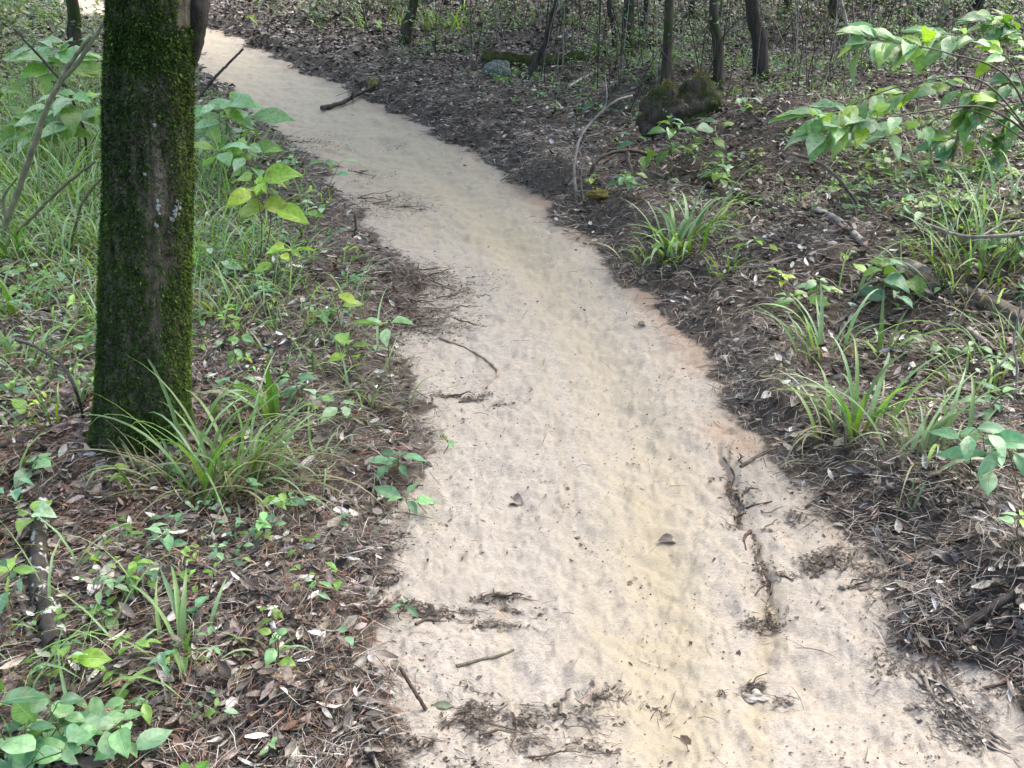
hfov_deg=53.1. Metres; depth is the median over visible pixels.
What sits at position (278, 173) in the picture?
broadleaf seedling
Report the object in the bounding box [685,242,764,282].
grass tuft
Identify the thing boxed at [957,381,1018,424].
broadleaf seedling
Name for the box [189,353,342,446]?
grass tuft
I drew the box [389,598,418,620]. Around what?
broadleaf seedling
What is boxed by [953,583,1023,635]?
dark stick
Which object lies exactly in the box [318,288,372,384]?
broadleaf seedling
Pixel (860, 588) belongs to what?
twig heap
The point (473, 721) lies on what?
twig heap
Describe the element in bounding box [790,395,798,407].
dead leaf
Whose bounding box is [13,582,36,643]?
grey branch
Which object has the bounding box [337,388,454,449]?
twig heap
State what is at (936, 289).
broadleaf seedling
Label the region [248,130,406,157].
twig heap
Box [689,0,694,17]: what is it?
forest tree
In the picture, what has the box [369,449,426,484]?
broadleaf seedling
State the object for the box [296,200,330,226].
broadleaf seedling
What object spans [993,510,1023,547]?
broadleaf seedling
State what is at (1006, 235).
forked twig
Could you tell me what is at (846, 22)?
hanging twig
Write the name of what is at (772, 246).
broadleaf seedling
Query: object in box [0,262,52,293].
broadleaf seedling
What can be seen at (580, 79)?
dry twig
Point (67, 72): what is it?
leaning stem
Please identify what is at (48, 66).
dark twig
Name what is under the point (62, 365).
dark vine
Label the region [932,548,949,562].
dead leaf
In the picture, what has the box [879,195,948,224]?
broadleaf seedling
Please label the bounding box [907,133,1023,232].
grass tuft
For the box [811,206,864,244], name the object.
pale branch
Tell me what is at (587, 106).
broadleaf seedling
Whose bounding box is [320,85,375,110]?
path stick
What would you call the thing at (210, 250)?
broadleaf seedling
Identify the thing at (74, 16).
forest tree
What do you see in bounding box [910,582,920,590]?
dead leaf
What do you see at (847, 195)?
broadleaf seedling
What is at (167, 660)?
broadleaf seedling
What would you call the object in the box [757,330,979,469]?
grass tuft
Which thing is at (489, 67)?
grey stone
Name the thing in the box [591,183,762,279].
grass tuft
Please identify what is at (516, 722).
twig heap
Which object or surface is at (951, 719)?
twig heap
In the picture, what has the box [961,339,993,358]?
broadleaf seedling
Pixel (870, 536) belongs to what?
edge needle litter
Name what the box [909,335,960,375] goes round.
broadleaf seedling
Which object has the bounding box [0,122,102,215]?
grass tuft
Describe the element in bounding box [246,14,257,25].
green leaf
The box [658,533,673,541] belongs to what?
dead leaf
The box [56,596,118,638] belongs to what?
broadleaf seedling
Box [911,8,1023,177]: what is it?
leafy sapling
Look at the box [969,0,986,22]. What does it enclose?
forest tree
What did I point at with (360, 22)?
grass tuft
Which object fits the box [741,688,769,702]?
pale stone
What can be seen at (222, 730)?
twig
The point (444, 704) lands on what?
green leaf
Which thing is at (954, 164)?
broadleaf seedling
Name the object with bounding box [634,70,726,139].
mossy stump
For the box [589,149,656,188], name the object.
root arch
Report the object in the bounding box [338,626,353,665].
broadleaf seedling
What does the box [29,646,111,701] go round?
broadleaf seedling
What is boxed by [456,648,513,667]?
flat twig
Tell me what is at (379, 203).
twig heap
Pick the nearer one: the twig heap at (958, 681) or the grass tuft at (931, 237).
the twig heap at (958, 681)
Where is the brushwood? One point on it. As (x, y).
(725, 32)
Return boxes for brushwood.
[274,0,1023,144]
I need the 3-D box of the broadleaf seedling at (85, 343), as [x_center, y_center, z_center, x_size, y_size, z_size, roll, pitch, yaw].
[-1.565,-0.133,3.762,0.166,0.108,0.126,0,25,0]
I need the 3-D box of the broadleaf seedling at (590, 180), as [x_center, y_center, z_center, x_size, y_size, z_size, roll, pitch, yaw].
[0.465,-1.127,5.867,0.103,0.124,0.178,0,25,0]
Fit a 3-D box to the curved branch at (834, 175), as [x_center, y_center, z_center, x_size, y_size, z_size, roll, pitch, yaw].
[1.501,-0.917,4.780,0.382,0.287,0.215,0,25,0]
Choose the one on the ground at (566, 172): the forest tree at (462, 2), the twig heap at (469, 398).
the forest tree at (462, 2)
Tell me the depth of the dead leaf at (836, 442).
3.15 m
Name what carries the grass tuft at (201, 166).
on the ground at (566, 172)
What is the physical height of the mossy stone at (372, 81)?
0.144 m
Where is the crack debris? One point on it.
(769, 612)
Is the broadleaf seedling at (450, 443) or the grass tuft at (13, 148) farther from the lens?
the grass tuft at (13, 148)
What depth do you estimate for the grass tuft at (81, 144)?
6.86 m
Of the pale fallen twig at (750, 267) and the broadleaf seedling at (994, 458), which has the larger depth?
the pale fallen twig at (750, 267)
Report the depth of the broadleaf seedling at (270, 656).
2.18 m
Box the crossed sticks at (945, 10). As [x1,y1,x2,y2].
[939,0,980,25]
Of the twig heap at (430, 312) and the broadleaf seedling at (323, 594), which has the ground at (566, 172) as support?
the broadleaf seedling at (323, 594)
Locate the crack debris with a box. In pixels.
[719,443,798,629]
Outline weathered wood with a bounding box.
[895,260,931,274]
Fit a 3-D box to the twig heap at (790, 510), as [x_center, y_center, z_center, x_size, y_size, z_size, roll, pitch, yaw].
[0.746,0.359,3.039,0.309,0.074,0.356,0,25,0]
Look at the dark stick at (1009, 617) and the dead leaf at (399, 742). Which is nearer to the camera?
the dead leaf at (399, 742)
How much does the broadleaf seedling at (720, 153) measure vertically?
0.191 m
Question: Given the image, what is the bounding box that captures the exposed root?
[723,456,771,595]
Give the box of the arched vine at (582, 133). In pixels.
[573,75,632,200]
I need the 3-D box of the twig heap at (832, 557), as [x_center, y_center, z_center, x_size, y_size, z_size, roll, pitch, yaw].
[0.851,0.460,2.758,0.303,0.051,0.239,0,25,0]
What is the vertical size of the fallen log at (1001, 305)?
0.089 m
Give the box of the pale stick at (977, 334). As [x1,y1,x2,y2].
[965,326,1023,361]
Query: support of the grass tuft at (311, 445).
on the ground at (566, 172)
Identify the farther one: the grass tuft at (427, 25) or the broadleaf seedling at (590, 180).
the grass tuft at (427, 25)
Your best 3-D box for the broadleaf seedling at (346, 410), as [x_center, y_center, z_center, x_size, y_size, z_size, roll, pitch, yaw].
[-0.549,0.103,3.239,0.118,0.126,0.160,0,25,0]
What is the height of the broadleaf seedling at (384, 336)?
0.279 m
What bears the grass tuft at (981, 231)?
on the ground at (566, 172)
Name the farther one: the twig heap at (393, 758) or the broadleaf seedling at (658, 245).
the broadleaf seedling at (658, 245)
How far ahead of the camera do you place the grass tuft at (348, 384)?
3.48 m
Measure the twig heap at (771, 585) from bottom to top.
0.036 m
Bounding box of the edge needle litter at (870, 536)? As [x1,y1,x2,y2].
[0,108,1023,767]
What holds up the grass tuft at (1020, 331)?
on the ground at (566, 172)
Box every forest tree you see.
[66,0,82,47]
[399,0,417,45]
[459,0,466,10]
[565,0,571,12]
[621,0,635,55]
[660,0,672,86]
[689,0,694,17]
[709,0,726,88]
[745,0,771,83]
[783,0,790,10]
[828,0,838,20]
[917,0,924,16]
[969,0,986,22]
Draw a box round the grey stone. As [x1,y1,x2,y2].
[482,60,510,78]
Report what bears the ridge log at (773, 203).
on the ground at (566, 172)
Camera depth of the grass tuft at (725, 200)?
5.17 m
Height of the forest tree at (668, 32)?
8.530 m
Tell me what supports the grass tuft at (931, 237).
on the ground at (566, 172)
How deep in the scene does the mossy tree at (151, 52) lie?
2.75 m
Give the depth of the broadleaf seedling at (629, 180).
5.34 m
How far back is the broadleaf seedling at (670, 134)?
5.83 m
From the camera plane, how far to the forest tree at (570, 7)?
12.50 m
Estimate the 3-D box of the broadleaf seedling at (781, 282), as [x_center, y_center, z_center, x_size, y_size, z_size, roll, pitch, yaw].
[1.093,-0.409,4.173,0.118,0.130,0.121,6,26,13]
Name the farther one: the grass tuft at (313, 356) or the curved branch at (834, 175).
the curved branch at (834, 175)
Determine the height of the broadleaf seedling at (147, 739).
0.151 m
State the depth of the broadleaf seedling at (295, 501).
2.74 m
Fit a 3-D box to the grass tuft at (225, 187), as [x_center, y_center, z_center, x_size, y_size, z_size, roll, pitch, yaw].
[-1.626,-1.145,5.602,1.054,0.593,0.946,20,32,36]
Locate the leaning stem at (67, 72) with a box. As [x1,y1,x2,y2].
[0,20,105,244]
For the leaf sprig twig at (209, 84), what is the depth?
8.96 m
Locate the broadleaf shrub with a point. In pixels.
(644, 161)
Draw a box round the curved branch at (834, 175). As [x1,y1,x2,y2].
[791,152,862,209]
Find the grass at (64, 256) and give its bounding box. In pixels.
[0,2,1023,767]
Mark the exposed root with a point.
(749, 530)
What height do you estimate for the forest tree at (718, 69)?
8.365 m
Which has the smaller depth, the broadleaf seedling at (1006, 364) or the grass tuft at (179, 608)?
the grass tuft at (179, 608)
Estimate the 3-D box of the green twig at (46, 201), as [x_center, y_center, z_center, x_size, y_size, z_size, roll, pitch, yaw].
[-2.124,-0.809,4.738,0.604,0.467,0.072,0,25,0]
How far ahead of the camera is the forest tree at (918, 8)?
11.19 m
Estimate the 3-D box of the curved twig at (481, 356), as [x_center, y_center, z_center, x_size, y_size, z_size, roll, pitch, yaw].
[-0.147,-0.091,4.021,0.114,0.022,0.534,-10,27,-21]
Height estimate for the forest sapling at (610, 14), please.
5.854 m
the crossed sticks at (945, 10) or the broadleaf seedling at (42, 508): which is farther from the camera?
the crossed sticks at (945, 10)
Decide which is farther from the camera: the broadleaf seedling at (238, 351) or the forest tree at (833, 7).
the forest tree at (833, 7)
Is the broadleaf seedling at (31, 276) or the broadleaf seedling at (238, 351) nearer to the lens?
the broadleaf seedling at (238, 351)
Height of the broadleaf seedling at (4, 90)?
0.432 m
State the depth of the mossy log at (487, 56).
9.79 m
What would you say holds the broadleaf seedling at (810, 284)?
on the ground at (566, 172)
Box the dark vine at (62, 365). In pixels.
[14,338,84,417]
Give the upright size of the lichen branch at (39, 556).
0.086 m
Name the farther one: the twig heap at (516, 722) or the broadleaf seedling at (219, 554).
the broadleaf seedling at (219, 554)
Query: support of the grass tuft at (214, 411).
on the ground at (566, 172)
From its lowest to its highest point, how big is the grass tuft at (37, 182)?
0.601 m
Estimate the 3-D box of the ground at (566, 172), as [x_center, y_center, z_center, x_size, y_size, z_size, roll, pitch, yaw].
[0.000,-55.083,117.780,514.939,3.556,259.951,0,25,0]
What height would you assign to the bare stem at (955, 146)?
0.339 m
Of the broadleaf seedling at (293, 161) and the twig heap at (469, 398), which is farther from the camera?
the broadleaf seedling at (293, 161)
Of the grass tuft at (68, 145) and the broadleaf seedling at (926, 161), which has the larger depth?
the grass tuft at (68, 145)
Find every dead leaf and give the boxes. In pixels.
[391,739,401,746]
[512,493,522,504]
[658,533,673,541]
[761,391,771,398]
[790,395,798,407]
[834,437,847,447]
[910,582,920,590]
[924,549,932,559]
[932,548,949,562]
[985,620,992,628]
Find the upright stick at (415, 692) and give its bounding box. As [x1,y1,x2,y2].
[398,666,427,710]
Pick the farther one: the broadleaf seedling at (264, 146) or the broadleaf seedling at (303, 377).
the broadleaf seedling at (264, 146)
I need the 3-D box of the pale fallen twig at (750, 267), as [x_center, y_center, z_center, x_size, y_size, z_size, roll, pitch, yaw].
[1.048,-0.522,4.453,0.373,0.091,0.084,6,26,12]
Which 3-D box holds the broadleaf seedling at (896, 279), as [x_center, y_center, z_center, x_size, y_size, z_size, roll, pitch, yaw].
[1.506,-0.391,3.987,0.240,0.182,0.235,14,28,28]
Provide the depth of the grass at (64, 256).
4.62 m
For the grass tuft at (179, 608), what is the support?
on the ground at (566, 172)
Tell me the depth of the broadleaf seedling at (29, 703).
1.95 m
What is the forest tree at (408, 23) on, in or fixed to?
on the ground at (566, 172)
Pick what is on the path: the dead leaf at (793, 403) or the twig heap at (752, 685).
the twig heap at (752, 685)
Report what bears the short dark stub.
on the ground at (566, 172)
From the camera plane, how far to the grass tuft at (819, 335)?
3.69 m
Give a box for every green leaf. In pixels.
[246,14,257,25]
[433,700,451,707]
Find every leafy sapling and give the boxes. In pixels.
[768,21,1023,162]
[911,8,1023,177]
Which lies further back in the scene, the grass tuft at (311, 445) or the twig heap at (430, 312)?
the twig heap at (430, 312)
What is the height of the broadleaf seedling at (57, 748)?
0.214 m
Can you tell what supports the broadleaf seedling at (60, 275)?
on the ground at (566, 172)
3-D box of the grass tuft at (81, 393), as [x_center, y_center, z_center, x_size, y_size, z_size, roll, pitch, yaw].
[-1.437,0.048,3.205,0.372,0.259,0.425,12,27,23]
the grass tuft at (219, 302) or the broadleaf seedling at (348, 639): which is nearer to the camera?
the broadleaf seedling at (348, 639)
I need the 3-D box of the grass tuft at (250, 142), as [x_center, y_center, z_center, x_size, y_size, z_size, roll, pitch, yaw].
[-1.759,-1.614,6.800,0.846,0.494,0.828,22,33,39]
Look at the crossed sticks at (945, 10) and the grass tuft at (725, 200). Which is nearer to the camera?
the grass tuft at (725, 200)
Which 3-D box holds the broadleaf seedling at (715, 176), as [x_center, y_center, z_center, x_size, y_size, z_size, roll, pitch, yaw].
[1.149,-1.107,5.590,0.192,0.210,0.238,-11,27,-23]
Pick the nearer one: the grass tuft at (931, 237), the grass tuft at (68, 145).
the grass tuft at (931, 237)
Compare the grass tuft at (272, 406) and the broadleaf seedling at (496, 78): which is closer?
the grass tuft at (272, 406)
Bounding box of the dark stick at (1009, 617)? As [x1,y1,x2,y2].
[970,608,1023,645]
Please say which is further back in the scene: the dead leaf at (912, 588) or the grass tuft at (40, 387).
the grass tuft at (40, 387)
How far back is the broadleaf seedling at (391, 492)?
2.93 m
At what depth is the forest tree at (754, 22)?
7.94 m
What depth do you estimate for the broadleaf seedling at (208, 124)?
6.13 m
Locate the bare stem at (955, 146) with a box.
[948,109,961,173]
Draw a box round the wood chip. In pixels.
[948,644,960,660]
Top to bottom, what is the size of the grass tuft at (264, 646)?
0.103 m
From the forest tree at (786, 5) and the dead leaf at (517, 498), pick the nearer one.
the dead leaf at (517, 498)
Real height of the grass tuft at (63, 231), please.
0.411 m
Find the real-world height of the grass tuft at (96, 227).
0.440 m
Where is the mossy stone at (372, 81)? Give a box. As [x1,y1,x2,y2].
[368,76,378,90]
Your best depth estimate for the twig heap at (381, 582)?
2.67 m
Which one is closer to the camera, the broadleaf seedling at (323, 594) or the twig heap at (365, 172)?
the broadleaf seedling at (323, 594)
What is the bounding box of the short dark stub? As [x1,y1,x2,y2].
[353,215,357,237]
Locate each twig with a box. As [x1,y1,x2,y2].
[1,160,101,255]
[13,29,87,165]
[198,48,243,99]
[198,721,248,739]
[439,337,498,388]
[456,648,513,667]
[566,69,599,87]
[709,255,797,270]
[739,436,797,467]
[840,0,852,87]
[923,220,1023,248]
[981,307,1021,407]
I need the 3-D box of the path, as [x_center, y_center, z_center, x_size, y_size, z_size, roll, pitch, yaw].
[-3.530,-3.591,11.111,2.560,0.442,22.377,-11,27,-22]
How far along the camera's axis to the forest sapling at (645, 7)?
10.83 m
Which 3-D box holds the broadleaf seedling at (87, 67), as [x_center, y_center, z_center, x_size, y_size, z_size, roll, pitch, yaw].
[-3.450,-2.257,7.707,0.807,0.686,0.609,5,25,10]
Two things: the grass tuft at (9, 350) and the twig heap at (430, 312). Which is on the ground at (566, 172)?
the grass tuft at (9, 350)
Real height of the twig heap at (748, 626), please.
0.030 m
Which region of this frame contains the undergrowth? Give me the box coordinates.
[0,0,1023,767]
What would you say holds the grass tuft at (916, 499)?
on the ground at (566, 172)
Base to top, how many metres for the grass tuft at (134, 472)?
0.231 m
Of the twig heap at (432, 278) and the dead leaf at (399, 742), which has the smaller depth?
the dead leaf at (399, 742)
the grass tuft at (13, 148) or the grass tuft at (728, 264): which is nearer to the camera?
the grass tuft at (728, 264)
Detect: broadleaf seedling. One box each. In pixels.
[0,85,26,125]
[0,109,74,162]
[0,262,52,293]
[0,384,30,413]
[0,557,39,613]
[0,679,143,767]
[0,719,88,767]
[3,35,102,110]
[14,89,101,170]
[14,453,50,487]
[15,500,56,533]
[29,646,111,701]
[31,272,65,314]
[41,709,172,767]
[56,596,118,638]
[57,335,95,360]
[104,689,163,724]
[115,563,158,595]
[148,532,187,553]
[164,649,187,683]
[193,91,294,185]
[194,137,285,198]
[195,690,238,729]
[197,242,243,269]
[209,541,253,568]
[215,334,254,362]
[226,163,308,273]
[226,513,286,545]
[252,241,316,293]
[257,628,296,667]
[268,484,320,518]
[276,154,304,192]
[278,372,317,407]
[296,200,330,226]
[304,575,333,602]
[306,158,358,201]
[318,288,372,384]
[321,394,357,430]
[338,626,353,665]
[345,316,415,382]
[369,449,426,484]
[373,481,436,516]
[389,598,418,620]
[437,433,453,453]
[494,70,520,84]
[569,98,602,111]
[585,174,602,189]
[608,171,648,202]
[636,27,661,37]
[651,241,675,249]
[658,116,682,168]
[700,150,733,179]
[701,163,741,195]
[729,236,781,255]
[733,97,761,114]
[767,267,795,291]
[772,290,829,315]
[797,278,843,307]
[828,186,860,208]
[840,158,953,192]
[840,250,879,280]
[859,284,912,316]
[862,256,928,302]
[863,149,912,178]
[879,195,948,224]
[898,193,980,229]
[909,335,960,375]
[926,421,1023,496]
[928,189,991,222]
[933,446,1023,500]
[934,278,951,292]
[946,159,1020,179]
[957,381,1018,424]
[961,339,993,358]
[978,228,1023,275]
[983,352,1015,386]
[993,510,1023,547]
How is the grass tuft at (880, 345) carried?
on the ground at (566, 172)
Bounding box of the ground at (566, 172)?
[0,0,1023,767]
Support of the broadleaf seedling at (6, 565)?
on the ground at (566, 172)
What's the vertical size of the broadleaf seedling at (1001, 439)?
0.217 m
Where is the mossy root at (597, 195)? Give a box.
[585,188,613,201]
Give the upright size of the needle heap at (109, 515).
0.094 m
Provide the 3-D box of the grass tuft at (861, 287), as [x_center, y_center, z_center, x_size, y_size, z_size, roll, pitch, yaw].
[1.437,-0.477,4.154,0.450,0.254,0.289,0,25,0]
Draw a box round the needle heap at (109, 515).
[0,475,257,591]
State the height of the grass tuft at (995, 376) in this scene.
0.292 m
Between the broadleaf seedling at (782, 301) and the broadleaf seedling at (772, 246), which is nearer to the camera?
the broadleaf seedling at (782, 301)
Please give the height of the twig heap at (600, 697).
0.034 m
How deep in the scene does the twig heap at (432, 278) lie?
4.74 m
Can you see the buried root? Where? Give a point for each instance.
(930, 681)
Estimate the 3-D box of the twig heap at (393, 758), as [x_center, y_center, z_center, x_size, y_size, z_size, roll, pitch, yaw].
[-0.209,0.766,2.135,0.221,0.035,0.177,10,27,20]
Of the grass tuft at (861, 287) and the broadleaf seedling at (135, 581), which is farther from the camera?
the grass tuft at (861, 287)
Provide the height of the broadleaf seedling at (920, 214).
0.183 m
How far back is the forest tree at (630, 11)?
10.02 m
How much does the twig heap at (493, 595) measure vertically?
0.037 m
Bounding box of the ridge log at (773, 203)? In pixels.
[727,187,866,258]
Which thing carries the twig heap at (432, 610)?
on the path
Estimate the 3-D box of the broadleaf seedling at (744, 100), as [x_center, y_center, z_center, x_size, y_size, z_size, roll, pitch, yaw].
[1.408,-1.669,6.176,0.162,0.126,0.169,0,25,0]
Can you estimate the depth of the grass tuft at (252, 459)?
2.86 m
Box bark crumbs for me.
[285,114,1006,767]
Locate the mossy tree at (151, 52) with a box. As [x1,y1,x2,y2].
[85,0,209,459]
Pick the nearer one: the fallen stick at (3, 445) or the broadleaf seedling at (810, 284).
the fallen stick at (3, 445)
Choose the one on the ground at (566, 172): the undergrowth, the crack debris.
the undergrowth
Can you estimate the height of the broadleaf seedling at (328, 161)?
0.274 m
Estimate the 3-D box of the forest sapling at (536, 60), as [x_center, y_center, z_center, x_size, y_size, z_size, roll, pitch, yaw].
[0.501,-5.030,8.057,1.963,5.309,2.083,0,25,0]
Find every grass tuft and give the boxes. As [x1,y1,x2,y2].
[0,85,47,139]
[0,100,99,169]
[0,102,83,185]
[0,115,100,219]
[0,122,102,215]
[0,185,98,271]
[0,196,93,264]
[0,242,81,321]
[0,309,91,385]
[0,335,94,390]
[0,358,94,435]
[2,186,101,262]
[26,126,99,165]
[45,350,397,550]
[77,417,258,502]
[78,565,266,713]
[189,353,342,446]
[191,389,251,427]
[192,258,298,337]
[193,132,334,214]
[195,112,305,166]
[195,123,283,185]
[211,254,344,366]
[217,631,310,676]
[247,398,356,496]
[280,331,396,390]
[305,345,445,432]
[343,0,433,29]
[385,0,497,32]
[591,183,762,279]
[656,162,780,223]
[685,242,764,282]
[747,281,948,369]
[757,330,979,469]
[815,239,923,305]
[824,367,1023,518]
[861,289,968,369]
[869,154,1023,326]
[878,188,1009,286]
[885,473,926,529]
[905,330,1023,406]
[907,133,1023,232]
[909,299,1023,382]
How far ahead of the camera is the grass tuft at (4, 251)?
4.68 m
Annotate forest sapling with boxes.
[522,0,557,81]
[607,0,618,51]
[639,0,649,42]
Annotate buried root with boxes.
[905,662,1020,766]
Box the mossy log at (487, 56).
[481,49,600,67]
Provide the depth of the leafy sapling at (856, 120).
4.63 m
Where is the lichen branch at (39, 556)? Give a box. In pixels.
[27,494,67,652]
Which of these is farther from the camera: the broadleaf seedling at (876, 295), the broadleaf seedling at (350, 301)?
the broadleaf seedling at (876, 295)
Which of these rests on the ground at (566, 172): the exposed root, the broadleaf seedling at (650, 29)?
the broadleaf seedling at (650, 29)
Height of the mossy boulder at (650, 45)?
0.196 m
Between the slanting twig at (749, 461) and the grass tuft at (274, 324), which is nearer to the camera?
the slanting twig at (749, 461)
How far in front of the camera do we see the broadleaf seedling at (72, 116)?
6.25 m
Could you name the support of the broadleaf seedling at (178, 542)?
on the ground at (566, 172)
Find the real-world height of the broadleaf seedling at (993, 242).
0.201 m
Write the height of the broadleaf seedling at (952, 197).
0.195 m
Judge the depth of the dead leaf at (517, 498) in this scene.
3.08 m
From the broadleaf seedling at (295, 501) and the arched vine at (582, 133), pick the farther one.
the arched vine at (582, 133)
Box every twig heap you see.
[235,657,395,767]
[237,590,364,672]
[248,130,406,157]
[279,186,456,220]
[294,247,506,326]
[326,518,414,570]
[327,543,409,593]
[330,279,496,353]
[333,585,574,634]
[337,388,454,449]
[341,163,395,183]
[365,715,467,767]
[405,662,636,767]
[420,390,516,407]
[435,702,503,749]
[469,588,552,613]
[560,676,674,729]
[706,673,798,711]
[708,450,772,483]
[719,468,819,531]
[733,604,786,644]
[742,571,811,595]
[771,530,885,580]
[832,529,1023,702]
[838,567,909,592]
[901,678,1023,761]
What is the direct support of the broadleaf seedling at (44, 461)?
on the ground at (566, 172)
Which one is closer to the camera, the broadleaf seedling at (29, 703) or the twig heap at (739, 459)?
the broadleaf seedling at (29, 703)
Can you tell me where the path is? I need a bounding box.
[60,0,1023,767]
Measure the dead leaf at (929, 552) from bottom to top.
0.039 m
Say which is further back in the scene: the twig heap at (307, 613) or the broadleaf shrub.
the broadleaf shrub
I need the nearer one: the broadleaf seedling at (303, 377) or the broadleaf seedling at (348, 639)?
the broadleaf seedling at (348, 639)
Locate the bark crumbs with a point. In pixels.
(609, 592)
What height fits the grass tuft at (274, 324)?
0.308 m
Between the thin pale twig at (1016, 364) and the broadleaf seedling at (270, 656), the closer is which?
the broadleaf seedling at (270, 656)
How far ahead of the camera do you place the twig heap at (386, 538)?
2.81 m
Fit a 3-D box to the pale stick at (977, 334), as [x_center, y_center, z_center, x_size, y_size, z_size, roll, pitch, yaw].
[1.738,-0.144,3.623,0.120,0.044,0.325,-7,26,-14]
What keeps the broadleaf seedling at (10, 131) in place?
on the ground at (566, 172)
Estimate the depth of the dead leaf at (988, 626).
2.39 m
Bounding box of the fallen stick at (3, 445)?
[0,429,43,448]
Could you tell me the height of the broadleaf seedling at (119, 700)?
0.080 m
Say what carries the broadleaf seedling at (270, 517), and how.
on the ground at (566, 172)
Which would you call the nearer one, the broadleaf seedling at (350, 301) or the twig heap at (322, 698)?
the twig heap at (322, 698)
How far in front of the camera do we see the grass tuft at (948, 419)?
2.91 m
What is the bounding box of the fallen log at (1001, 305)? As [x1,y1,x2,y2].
[879,266,1023,327]
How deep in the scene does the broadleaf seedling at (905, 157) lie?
5.48 m
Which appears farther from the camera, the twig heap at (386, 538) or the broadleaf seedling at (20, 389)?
the broadleaf seedling at (20, 389)
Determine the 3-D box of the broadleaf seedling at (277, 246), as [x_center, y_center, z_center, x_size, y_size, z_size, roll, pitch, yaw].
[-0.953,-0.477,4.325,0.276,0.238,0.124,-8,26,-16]
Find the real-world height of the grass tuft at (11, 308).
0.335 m
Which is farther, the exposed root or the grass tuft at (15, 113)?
the grass tuft at (15, 113)
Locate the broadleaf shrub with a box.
[616,118,734,184]
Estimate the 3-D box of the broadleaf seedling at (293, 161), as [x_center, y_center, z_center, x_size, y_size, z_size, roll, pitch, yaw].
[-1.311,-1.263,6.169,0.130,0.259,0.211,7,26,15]
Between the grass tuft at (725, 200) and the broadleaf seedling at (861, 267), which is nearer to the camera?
the broadleaf seedling at (861, 267)

